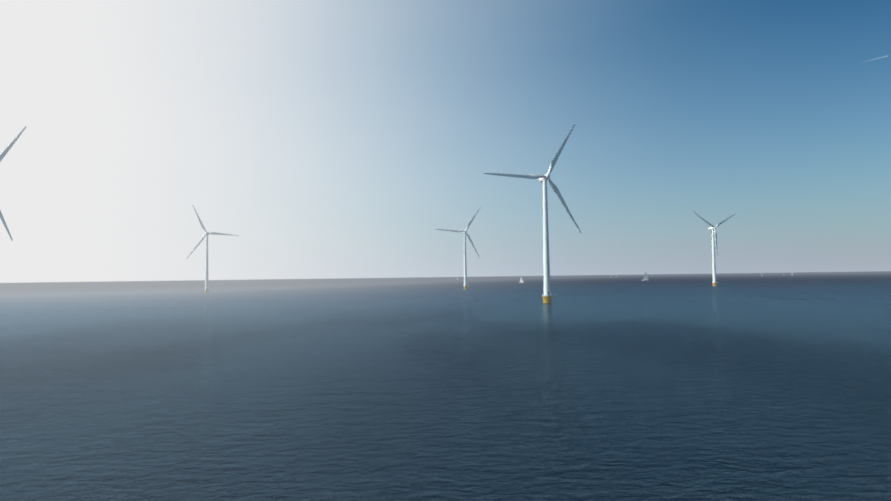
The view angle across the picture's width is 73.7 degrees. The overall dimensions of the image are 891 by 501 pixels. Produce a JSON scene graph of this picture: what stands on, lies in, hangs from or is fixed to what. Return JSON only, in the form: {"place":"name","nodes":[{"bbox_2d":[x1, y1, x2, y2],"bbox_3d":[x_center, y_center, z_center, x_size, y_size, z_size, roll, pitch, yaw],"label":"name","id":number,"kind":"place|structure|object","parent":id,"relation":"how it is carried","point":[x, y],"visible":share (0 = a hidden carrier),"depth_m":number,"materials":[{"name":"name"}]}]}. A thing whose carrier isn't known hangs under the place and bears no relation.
{"place":"outdoors","nodes":[
{"label":"outdoors","id":0,"kind":"place"},
{"bbox_2d":[0,271,890,500],"bbox_3d":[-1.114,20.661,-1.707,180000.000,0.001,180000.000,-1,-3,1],"label":"sea water","id":1,"kind":"structure","parent":0,"point":[728,387],"depth_m":109.60,"materials":[{"name":"blue liquid"}]},
{"bbox_2d":[0,126,26,240],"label":"turbine","id":2,"kind":"object","parent":1,"relation":"in","point":[4,152],"visible":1,"depth_m":439.94,"materials":[{"name":"metal"}]},
{"bbox_2d":[186,206,238,292],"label":"turbine","id":3,"kind":"object","parent":1,"relation":"in","point":[206,289],"visible":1,"depth_m":947.61,"materials":[{"name":"metal"}]},
{"bbox_2d":[436,207,480,288],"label":"turbine","id":4,"kind":"object","parent":1,"relation":"in","point":[465,262],"visible":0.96,"depth_m":978.64,"materials":[{"name":"metal"}]},
{"bbox_2d":[484,123,581,302],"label":"turbine","id":5,"kind":"object","parent":1,"relation":"on","point":[547,295],"visible":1,"depth_m":448.07,"materials":[{"name":"metal"}]},
{"bbox_2d":[642,272,648,280],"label":"sailboat","id":6,"kind":"object","parent":1,"relation":"on","point":[645,278],"visible":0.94,"depth_m":1989.65,"materials":[{"name":"fabric"}]},
{"bbox_2d":[693,211,734,285],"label":"turbine","id":7,"kind":"object","parent":1,"relation":"in","point":[713,229],"visible":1,"depth_m":972.88,"materials":[{"name":"metal"}]},
{"bbox_2d":[0,0,890,282],"label":"sky","id":8,"kind":"structure","parent":0,"point":[336,139],"materials":[{"name":"blue"}]}
]}

